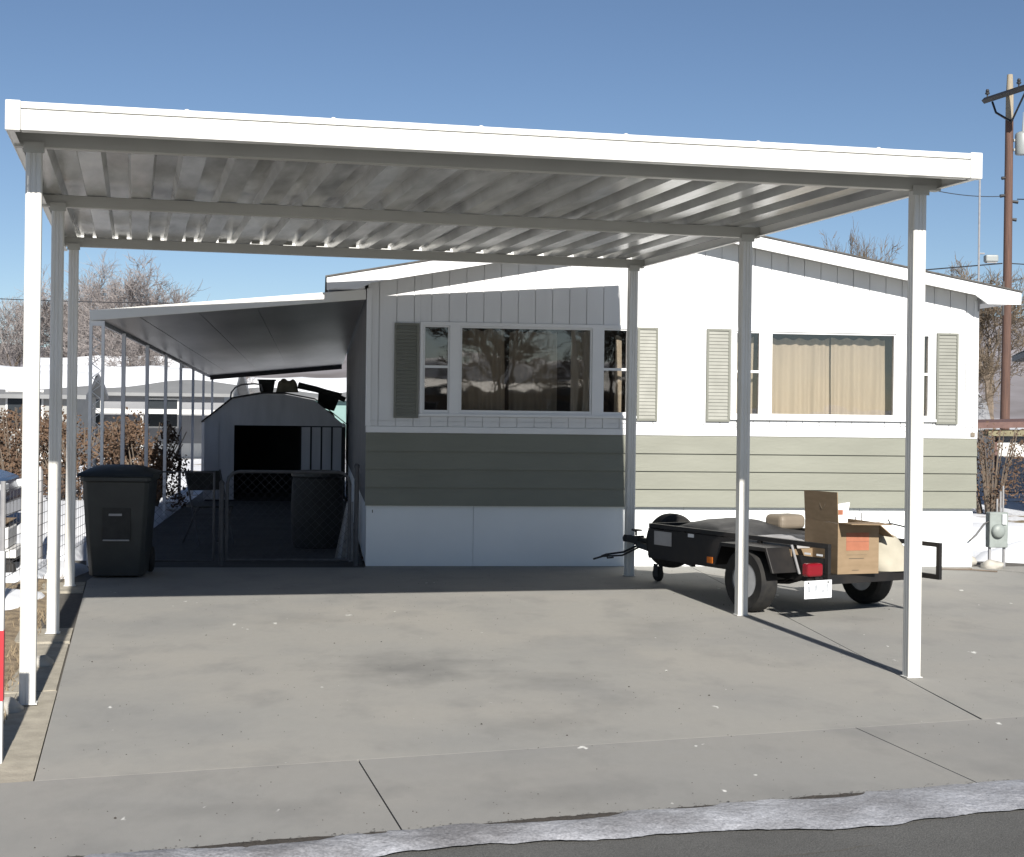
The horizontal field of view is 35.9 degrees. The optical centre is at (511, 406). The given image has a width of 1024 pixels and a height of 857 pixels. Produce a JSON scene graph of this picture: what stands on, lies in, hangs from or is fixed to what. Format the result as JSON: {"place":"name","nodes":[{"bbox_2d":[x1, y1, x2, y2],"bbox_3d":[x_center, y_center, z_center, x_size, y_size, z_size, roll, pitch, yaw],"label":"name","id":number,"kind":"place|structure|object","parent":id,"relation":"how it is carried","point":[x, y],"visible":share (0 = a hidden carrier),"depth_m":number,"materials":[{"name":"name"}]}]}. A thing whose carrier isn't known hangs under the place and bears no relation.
{"place":"outdoors","nodes":[
{"label":"outdoors","id":0,"kind":"place"},
{"bbox_2d":[152,492,363,567],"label":"aisle floor","id":1,"kind":"structure","parent":0,"point":[238,520],"depth_m":19.12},
{"bbox_2d":[152,471,215,561],"bbox_3d":[-3.315,1.114,15.893,0.646,0.918,0.029,1,0,-7],"label":"chain link fence","id":2,"kind":"object","parent":1,"relation":"on","point":[213,526],"visible":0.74,"depth_m":15.90,"materials":[{"name":"grey metal"}]},
{"bbox_2d":[182,469,234,545],"bbox_3d":[-3.537,1.181,18.443,0.464,0.862,0.477,1,0,-36],"label":"folding chair","id":3,"kind":"object","parent":1,"relation":"on","point":[192,478],"visible":0.78,"depth_m":18.48,"materials":[{"name":"black metal"}]},
{"bbox_2d":[218,480,224,565],"bbox_3d":[-2.933,1.180,15.940,0.058,0.865,0.058,1,0,-7],"label":"fence post","id":4,"kind":"object","parent":1,"relation":"on","point":[221,516],"visible":1,"depth_m":15.92,"materials":[{"name":"grey metal"}]},
{"bbox_2d":[225,470,351,561],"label":"gate","id":5,"kind":"structure","parent":4,"relation":"attached to","point":[294,559],"depth_m":16.01,"materials":[{"name":"grey metal"}]},
{"bbox_2d":[291,473,342,548],"bbox_3d":[-2.243,1.182,18.189,0.600,0.880,0.600,1,0,-7],"label":"plastic barrel","id":6,"kind":"object","parent":1,"relation":"on","point":[302,528],"visible":0.75,"depth_m":17.94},
{"bbox_2d":[335,502,353,561],"bbox_3d":[-1.738,1.298,16.336,0.200,0.620,0.060,1,0,-7],"label":"draped cloth","id":7,"kind":"object","parent":1,"relation":"on","point":[342,549],"visible":0.6,"depth_m":16.34,"materials":[{"name":"grey fabric"}]},
{"bbox_2d":[353,463,359,565],"bbox_3d":[-1.587,1.107,16.103,0.058,1.045,0.058,1,0,-7],"label":"fence post","id":8,"kind":"object","parent":1,"relation":"on","point":[356,508],"visible":1,"depth_m":16.08,"materials":[{"name":"grey metal"}]},
{"bbox_2d":[0,717,1023,856],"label":"sidewalk","id":9,"kind":"structure","parent":0,"point":[150,811],"depth_m":6.86,"materials":[{"name":"concrete"}]},
{"bbox_2d":[44,779,1008,856],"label":"gutter debris","id":10,"kind":"object","parent":9,"relation":"on","point":[314,838],"visible":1,"depth_m":6.27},
{"bbox_2d":[0,318,1023,418],"bbox_3d":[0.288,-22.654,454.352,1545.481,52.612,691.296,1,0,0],"label":"hills","id":11,"kind":"structure","parent":0,"point":[1017,399],"depth_m":503.38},
{"bbox_2d":[0,0,1023,351],"label":"sky","id":12,"kind":"structure","parent":0,"point":[886,74],"materials":[{"name":"blue"}]},
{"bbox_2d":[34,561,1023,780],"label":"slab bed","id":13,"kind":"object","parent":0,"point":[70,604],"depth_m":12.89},
{"bbox_2d":[0,582,85,782],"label":"kerb strip","id":14,"kind":"object","parent":13,"relation":"on","point":[25,732],"visible":0.64,"depth_m":8.29,"materials":[{"name":"beige concrete"}]},
{"bbox_2d":[0,551,5,763],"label":"marker post","id":15,"kind":"object","parent":14,"relation":"on","point":[2,612],"visible":0.93,"depth_m":7.18,"materials":[{"name":"white paint"}]},
{"bbox_2d":[4,696,23,713],"bbox_3d":[-2.703,1.606,8.418,0.182,0.112,0.231,1,0,-41],"label":"rock","id":16,"kind":"object","parent":14,"relation":"on","point":[12,705],"visible":0.7,"depth_m":8.36,"materials":[{"name":"white stone"}]},
{"bbox_2d":[36,655,53,666],"bbox_3d":[-2.973,1.611,9.896,0.184,0.100,0.212,1,0,24],"label":"rock","id":17,"kind":"object","parent":14,"relation":"on","point":[44,660],"visible":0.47,"depth_m":9.86,"materials":[{"name":"grey stone"}]},
{"bbox_2d":[6,559,88,582],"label":"snow","id":18,"kind":"structure","parent":13,"relation":"on","point":[80,569],"depth_m":14.88,"materials":[{"name":"white snow"}]},
{"bbox_2d":[325,236,1022,565],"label":"mobile home","id":19,"kind":"object","parent":13,"relation":"on","point":[486,412],"visible":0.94,"depth_m":16.45,"materials":[{"name":"grey"}]},
{"bbox_2d":[86,289,365,565],"bbox_3d":[-3.882,0.191,24.326,2.745,2.819,16.982,1,0,-7],"label":"awning","id":20,"kind":"object","parent":19,"relation":"attached to","point":[257,336],"visible":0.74,"depth_m":19.82,"materials":[{"name":"white metal"}]},
{"bbox_2d":[423,325,449,412],"bbox_3d":[-0.777,-0.378,16.157,0.264,0.887,0.042,1,0,-7],"label":"window","id":21,"kind":"structure","parent":19,"relation":"in","point":[424,366],"depth_m":16.14,"materials":[{"name":"black glass"}]},
{"bbox_2d":[460,326,591,413],"bbox_3d":[0.142,-0.367,16.268,1.365,0.887,0.042,1,0,-7],"label":"window","id":22,"kind":"structure","parent":19,"relation":"in","point":[590,368],"depth_m":16.25,"materials":[{"name":"glass"}]},
{"bbox_2d":[602,329,626,414],"bbox_3d":[1.063,-0.355,16.379,0.264,0.887,0.042,1,0,-7],"label":"window","id":23,"kind":"structure","parent":19,"relation":"in","point":[604,369],"depth_m":16.36,"materials":[{"name":"glass"}]},
{"bbox_2d":[735,331,760,415],"bbox_3d":[2.467,-0.337,16.550,0.268,0.887,0.042,1,0,-7],"label":"window","id":24,"kind":"structure","parent":19,"relation":"in","point":[759,333],"depth_m":16.54,"materials":[{"name":"white paint"}]},
{"bbox_2d":[770,332,895,417],"bbox_3d":[3.379,-0.326,16.659,1.360,0.887,0.042,1,0,-7],"label":"window","id":25,"kind":"structure","parent":19,"relation":"in","point":[894,335],"depth_m":16.66,"materials":[{"name":"white paint"}]},
{"bbox_2d":[905,334,929,417],"bbox_3d":[4.292,-0.314,16.770,0.271,0.887,0.042,1,0,-7],"label":"window","id":26,"kind":"structure","parent":19,"relation":"in","point":[928,336],"depth_m":16.77,"materials":[{"name":"white paint"}]},
{"bbox_2d":[972,557,976,565],"bbox_3d":[4.958,1.695,17.196,0.204,0.136,0.216,1,0,41],"label":"rock","id":27,"kind":"object","parent":13,"relation":"on","point":[974,561],"visible":0.31,"depth_m":17.13,"materials":[{"name":"beige stone"}]},
{"bbox_2d":[969,486,1007,565],"bbox_3d":[5.087,1.295,16.897,0.461,0.880,0.160,1,0,-12],"label":"electric meter pedestal","id":28,"kind":"object","parent":13,"relation":"on","point":[996,522],"visible":0.98,"depth_m":16.90,"materials":[{"name":"paint"}]},
{"bbox_2d":[1002,514,1006,524],"bbox_3d":[5.267,1.212,16.901,0.050,0.110,0.024,1,0,-12],"label":"label","id":29,"kind":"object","parent":28,"relation":"in","point":[1004,516],"depth_m":16.89,"materials":[{"name":"white paper"}]},
{"bbox_2d":[980,559,1003,568],"bbox_3d":[5.076,1.696,16.717,0.234,0.144,0.203,1,0,8],"label":"rock","id":30,"kind":"object","parent":13,"relation":"on","point":[990,564],"visible":0.73,"depth_m":16.65,"materials":[{"name":"beige stone"}]},
{"bbox_2d":[35,566,1023,780],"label":"driveway","id":31,"kind":"structure","parent":0,"point":[301,630],"depth_m":10.16,"materials":[{"name":"concrete"}]},
{"bbox_2d":[77,464,161,575],"bbox_3d":[-3.716,1.076,14.999,0.690,1.046,0.808,1,0,-6],"label":"wheeled bin","id":32,"kind":"object","parent":31,"relation":"on","point":[119,505],"visible":1,"depth_m":14.67,"materials":[{"name":"plastic"}]},
{"bbox_2d":[5,99,982,705],"bbox_3d":[-0.706,0.049,11.988,5.525,3.185,6.754,1,0,-13],"label":"carport","id":33,"kind":"object","parent":31,"relation":"on","point":[149,179],"visible":1,"depth_m":10.54,"materials":[{"name":"metal"}]},
{"bbox_2d":[24,575,1011,847],"bbox_3d":[0.442,1.651,11.175,6.902,0.007,9.480,1,0,-13],"label":"grit","id":34,"kind":"object","parent":31,"relation":"on","point":[472,741],"visible":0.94,"depth_m":8.90,"materials":[{"name":"grey gravel"}]},
{"bbox_2d":[593,513,941,611],"bbox_3d":[1.976,1.345,14.090,1.480,0.660,3.998,1,0,-31],"label":"utility trailer","id":35,"kind":"object","parent":31,"relation":"on","point":[770,567],"visible":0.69,"depth_m":12.96,"materials":[{"name":"black paint"}]},
{"bbox_2d":[664,518,804,538],"bbox_3d":[2.000,1.156,14.104,0.820,0.315,1.050,1,0,-31],"label":"tarp bundle","id":36,"kind":"object","parent":35,"relation":"on","point":[758,527],"visible":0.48,"depth_m":13.82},
{"bbox_2d":[766,513,804,528],"bbox_3d":[2.421,1.021,14.000,0.290,0.130,0.240,1,0,-31],"label":"tan sack","id":37,"kind":"object","parent":36,"relation":"on","point":[789,520],"visible":0.87,"depth_m":13.91,"materials":[{"name":"fabric"}]},
{"bbox_2d":[749,534,809,547],"bbox_3d":[2.355,1.199,13.232,0.590,0.239,0.750,1,0,-31],"label":"grey sheet","id":38,"kind":"object","parent":35,"relation":"on","point":[794,537],"visible":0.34,"depth_m":13.11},
{"bbox_2d":[789,548,812,556],"bbox_3d":[2.292,1.234,12.858,0.280,0.172,0.262,1,0,-31],"label":"carton","id":39,"kind":"object","parent":35,"relation":"on","point":[799,551],"visible":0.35,"depth_m":12.74,"materials":[{"name":"cardboard"}]},
{"bbox_2d":[804,490,893,573],"bbox_3d":[2.742,1.003,12.686,0.537,0.645,0.766,1,0,-19],"label":"cardboard box","id":40,"kind":"object","parent":35,"relation":"on","point":[854,543],"visible":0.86,"depth_m":12.51,"materials":[{"name":"brown cardboard"}]},
{"bbox_2d":[838,502,849,522],"bbox_3d":[2.647,0.995,12.874,0.209,0.458,0.052,1,0,-13],"label":"foam packing","id":41,"kind":"object","parent":40,"relation":"in","point":[843,508],"visible":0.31,"depth_m":12.86,"materials":[{"name":"white plastic"}]},
{"bbox_2d":[855,511,889,532],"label":"white board offcuts","id":42,"kind":"object","parent":35,"relation":"on","point":[865,516],"visible":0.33,"depth_m":13.22,"materials":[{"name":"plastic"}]},
{"bbox_2d":[878,534,903,571],"bbox_3d":[3.076,1.173,12.861,0.437,0.313,0.308,1,0,-20],"label":"sack","id":43,"kind":"object","parent":35,"relation":"on","point":[891,554],"visible":0.47,"depth_m":12.73,"materials":[{"name":"beige fabric"}]},
{"bbox_2d":[886,519,903,526],"bbox_3d":[3.183,0.978,12.979,0.383,0.099,0.026,1,0,-15],"label":"branch","id":44,"kind":"object","parent":43,"relation":"on","point":[894,524],"visible":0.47,"depth_m":12.97,"materials":[{"name":"wood"}]},
{"bbox_2d":[942,568,997,571],"bbox_3d":[4.745,1.698,16.423,0.581,0.018,0.149,1,0,18],"label":"stick","id":45,"kind":"object","parent":31,"relation":"on","point":[967,569],"visible":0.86,"depth_m":16.41,"materials":[{"name":"beige wood"}]},
{"bbox_2d":[80,428,1023,560],"bbox_3d":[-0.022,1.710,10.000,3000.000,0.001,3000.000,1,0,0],"label":"ground","id":46,"kind":"structure","parent":0,"point":[1013,509],"depth_m":28.70,"materials":[{"name":"white snow"}]},
{"bbox_2d":[0,469,21,515],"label":"parked car","id":47,"kind":"object","parent":46,"relation":"on","point":[12,480],"visible":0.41,"depth_m":19.29,"materials":[{"name":"white paint"}]},
{"bbox_2d":[0,411,21,471],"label":"shrub","id":48,"kind":"object","parent":46,"relation":"on","point":[11,435],"visible":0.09,"depth_m":29.92,"materials":[{"name":"brown plant"}]},
{"bbox_2d":[5,588,44,609],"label":"snow","id":49,"kind":"structure","parent":46,"relation":"on","point":[12,598],"depth_m":12.77,"materials":[{"name":"white snow"}]},
{"bbox_2d":[3,574,64,723],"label":"grass verge","id":50,"kind":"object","parent":46,"relation":"on","point":[11,632],"depth_m":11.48,"materials":[{"name":"brown plant"}]},
{"bbox_2d":[5,518,20,572],"bbox_3d":[-5.114,1.340,14.780,1.000,0.550,0.740,1,0,-10],"label":"garden cart","id":51,"kind":"object","parent":50,"relation":"on","point":[10,531],"visible":0.49,"depth_m":14.63,"materials":[{"name":"white plastic"}]},
{"bbox_2d":[38,466,42,558],"bbox_3d":[-4.845,1.119,16.200,0.072,1.000,0.072,1,0,-13],"label":"weathered post","id":52,"kind":"object","parent":50,"relation":"on","point":[40,508],"visible":0.55,"depth_m":16.17,"materials":[{"name":"grey wood"}]},
{"bbox_2d":[0,459,118,589],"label":"wire fence","id":53,"kind":"object","parent":50,"relation":"on","point":[3,506],"visible":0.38,"depth_m":13.05,"materials":[{"name":"grey metal"}]},
{"bbox_2d":[0,281,80,366],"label":"bare tree","id":54,"kind":"object","parent":46,"relation":"on","point":[18,328],"visible":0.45,"depth_m":66.23,"materials":[{"name":"brown plant"}]},
{"bbox_2d":[0,404,83,484],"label":"shrub","id":55,"kind":"object","parent":46,"relation":"on","point":[15,465],"visible":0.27,"depth_m":27.32,"materials":[{"name":"brown plant"}]},
{"bbox_2d":[17,533,85,560],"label":"snow","id":56,"kind":"structure","parent":46,"relation":"on","point":[80,552],"depth_m":17.06,"materials":[{"name":"white snow"}]},
{"bbox_2d":[0,370,107,465],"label":"neighbour home","id":57,"kind":"object","parent":46,"relation":"on","point":[11,390],"visible":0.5,"depth_m":39.52,"materials":[{"name":"white"}]},
{"bbox_2d":[5,389,43,429],"bbox_3d":[-11.942,0.098,38.733,0.900,1.000,0.034,1,0,-8],"label":"window","id":58,"kind":"structure","parent":57,"relation":"in","point":[10,403],"depth_m":38.69,"materials":[{"name":"grey"}]},
{"bbox_2d":[13,268,120,356],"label":"bare tree","id":59,"kind":"object","parent":46,"relation":"on","point":[66,320],"visible":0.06,"depth_m":69.45,"materials":[{"name":"brown plant"}]},
{"bbox_2d":[17,407,151,500],"bbox_3d":[-6.727,0.812,25.027,2.288,1.622,1.600,1,0,0],"label":"shrub","id":60,"kind":"object","parent":46,"relation":"on","point":[43,451],"visible":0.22,"depth_m":24.83,"materials":[{"name":"brown plant"}]},
{"bbox_2d":[7,500,172,535],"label":"snow","id":61,"kind":"structure","parent":46,"relation":"on","point":[80,511],"depth_m":20.92,"materials":[{"name":"white snow"}]},
{"bbox_2d":[43,484,166,501],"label":"snow","id":62,"kind":"structure","parent":46,"relation":"on","point":[45,498],"depth_m":25.13,"materials":[{"name":"white snow"}]},
{"bbox_2d":[40,248,172,357],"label":"bare tree","id":63,"kind":"object","parent":46,"relation":"on","point":[65,316],"visible":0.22,"depth_m":65.13,"materials":[{"name":"brown plant"}]},
{"bbox_2d":[40,355,184,367],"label":"neighbour home","id":64,"kind":"object","parent":46,"relation":"on","point":[44,360],"visible":0.06,"depth_m":58.83,"materials":[{"name":"beige"}]},
{"bbox_2d":[44,466,186,486],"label":"snow","id":65,"kind":"structure","parent":46,"relation":"on","point":[183,483],"depth_m":32.51,"materials":[{"name":"white snow"}]},
{"bbox_2d":[0,364,249,457],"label":"neighbour home","id":66,"kind":"object","parent":46,"relation":"on","point":[135,391],"visible":0.33,"depth_m":47.87,"materials":[{"name":"grey"}]},
{"bbox_2d":[95,399,100,426],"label":"window","id":67,"kind":"structure","parent":66,"relation":"in","point":[98,405],"depth_m":47.64,"materials":[{"name":"grey glass"}]},
{"bbox_2d":[148,398,178,427],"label":"window","id":68,"kind":"structure","parent":66,"relation":"in","point":[154,403],"depth_m":47.78,"materials":[{"name":"grey glass"}]},
{"bbox_2d":[80,305,174,366],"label":"bare tree","id":69,"kind":"object","parent":46,"relation":"on","point":[134,359],"visible":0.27,"depth_m":54.42,"materials":[{"name":"brown plant"}]},
{"bbox_2d":[63,251,207,356],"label":"bare tree","id":70,"kind":"object","parent":46,"relation":"on","point":[132,293],"visible":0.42,"depth_m":60.52,"materials":[{"name":"brown plant"}]},
{"bbox_2d":[92,419,190,507],"bbox_3d":[-5.746,0.913,24.576,1.519,1.440,1.178,1,0,0],"label":"shrub","id":71,"kind":"object","parent":46,"relation":"on","point":[155,459],"visible":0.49,"depth_m":24.35,"materials":[{"name":"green plant"}]},
{"bbox_2d":[246,376,254,393],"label":"bare tree","id":72,"kind":"object","parent":46,"relation":"on","point":[250,382],"visible":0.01,"depth_m":57.85,"materials":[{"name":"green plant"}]},
{"bbox_2d":[201,392,348,500],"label":"garden shed","id":73,"kind":"structure","parent":46,"relation":"on","point":[269,431],"depth_m":26.70,"materials":[{"name":"grey metal"}]},
{"bbox_2d":[230,383,262,397],"bbox_3d":[-4.527,-0.231,26.926,0.577,0.331,0.029,1,0,-7],"label":"pipe hoop","id":74,"kind":"object","parent":73,"relation":"on","point":[235,387],"visible":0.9,"depth_m":26.91,"materials":[{"name":"grey metal"}]},
{"bbox_2d":[257,379,275,391],"bbox_3d":[-4.210,-0.349,27.115,0.310,0.215,0.290,1,0,-7],"label":"storage crate","id":75,"kind":"object","parent":73,"relation":"on","point":[268,385],"visible":0.98,"depth_m":27.00,"materials":[{"name":"black plastic"}]},
{"bbox_2d":[276,379,298,392],"bbox_3d":[-3.875,-0.355,27.256,0.380,0.236,0.340,1,0,-7],"label":"folded tarp","id":76,"kind":"object","parent":73,"relation":"on","point":[284,385],"visible":0.94,"depth_m":27.11,"materials":[{"name":"brown fabric"}]},
{"bbox_2d":[297,382,345,401],"bbox_3d":[-3.270,-0.240,27.170,0.836,0.335,0.122,1,0,1],"label":"roll of felt","id":77,"kind":"object","parent":73,"relation":"on","point":[311,388],"visible":1,"depth_m":27.13,"materials":[{"name":"black fabric"}]},
{"bbox_2d":[300,426,345,498],"bbox_3d":[-3.199,0.959,26.697,0.760,1.220,0.019,1,0,-7],"label":"sliding door","id":78,"kind":"structure","parent":73,"relation":"in","point":[321,448],"depth_m":26.69,"materials":[{"name":"grey metal"}]},
{"bbox_2d":[318,390,341,410],"bbox_3d":[-3.188,-0.112,27.340,0.420,0.330,0.360,15,-2,-7],"label":"plastic tote","id":79,"kind":"object","parent":73,"relation":"on","point":[329,402],"visible":0.66,"depth_m":27.19,"materials":[{"name":"black plastic"}]},
{"bbox_2d":[247,377,346,449],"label":"neighbour home","id":80,"kind":"object","parent":46,"relation":"on","point":[336,385],"visible":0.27,"depth_m":59.04,"materials":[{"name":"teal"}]},
{"bbox_2d":[819,216,903,262],"bbox_3d":[8.537,-1.419,38.230,2.427,6.464,2.610,1,0,33],"label":"bare tree","id":81,"kind":"object","parent":46,"relation":"on","point":[858,248],"visible":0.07,"depth_m":38.35,"materials":[{"name":"brown plant"}]},
{"bbox_2d":[972,515,985,522],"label":"snow","id":82,"kind":"structure","parent":46,"relation":"on","point":[975,519],"depth_m":23.09,"materials":[{"name":"white snow"}]},
{"bbox_2d":[938,254,1023,428],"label":"bare tree","id":83,"kind":"object","parent":46,"relation":"on","point":[986,315],"visible":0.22,"depth_m":46.88,"materials":[{"name":"brown plant"}]},
{"bbox_2d":[978,392,992,429],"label":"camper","id":84,"kind":"object","parent":46,"relation":"on","point":[983,413],"visible":0.05,"depth_m":44.16,"materials":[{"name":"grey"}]},
{"bbox_2d":[976,179,997,478],"bbox_3d":[9.974,-1.523,33.200,0.412,6.600,0.200,1,0,0],"label":"street lamp","id":85,"kind":"object","parent":46,"relation":"on","point":[990,258],"visible":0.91,"depth_m":33.18,"materials":[{"name":"metal"}]},
{"bbox_2d":[978,340,1014,410],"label":"bare tree","id":86,"kind":"object","parent":46,"relation":"on","point":[988,369],"visible":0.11,"depth_m":43.65,"materials":[{"name":"brown plant"}]},
{"bbox_2d":[972,523,1023,550],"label":"snow","id":87,"kind":"structure","parent":46,"relation":"on","point":[1015,532],"depth_m":19.80,"materials":[{"name":"white snow"}]},
{"bbox_2d":[975,540,1023,562],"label":"snow","id":88,"kind":"structure","parent":46,"relation":"on","point":[1014,552],"depth_m":17.72,"materials":[{"name":"white snow"}]},
{"bbox_2d":[976,421,1023,513],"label":"shrub","id":89,"kind":"object","parent":46,"relation":"on","point":[987,481],"visible":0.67,"depth_m":26.34,"materials":[{"name":"brown plant"}]},
{"bbox_2d":[977,419,1023,491],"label":"shed","id":90,"kind":"structure","parent":46,"relation":"on","point":[1007,423],"depth_m":33.57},
{"bbox_2d":[981,74,1023,429],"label":"utility pole","id":91,"kind":"object","parent":46,"relation":"on","point":[1009,117],"visible":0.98,"depth_m":39.91,"materials":[{"name":"brown wood"}]},
{"bbox_2d":[0,263,1002,303],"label":"overhead wire","id":92,"kind":"object","parent":91,"relation":"attached to","point":[177,303],"visible":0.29,"depth_m":55.06,"materials":[{"name":"metal"}]},
{"bbox_2d":[938,191,1002,196],"bbox_3d":[11.000,-5.121,38.001,0.018,0.439,4.925,1,0,36],"label":"overhead wire","id":93,"kind":"object","parent":91,"relation":"attached to","point":[971,195],"visible":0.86,"depth_m":38.01,"materials":[{"name":"metal"}]},
{"bbox_2d":[1012,350,1023,361],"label":"neighbour home","id":94,"kind":"object","parent":46,"relation":"on","point":[1018,357],"visible":1,"depth_m":29.79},
{"bbox_2d":[377,809,1023,856],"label":"road","id":95,"kind":"structure","parent":0,"point":[991,834],"depth_m":6.11,"materials":[{"name":"grey asphalt"}]},
{"bbox_2d":[84,779,1023,856],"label":"gutter ice","id":96,"kind":"structure","parent":95,"relation":"on","point":[885,807],"depth_m":6.32,"materials":[{"name":"white ice"}]}
]}

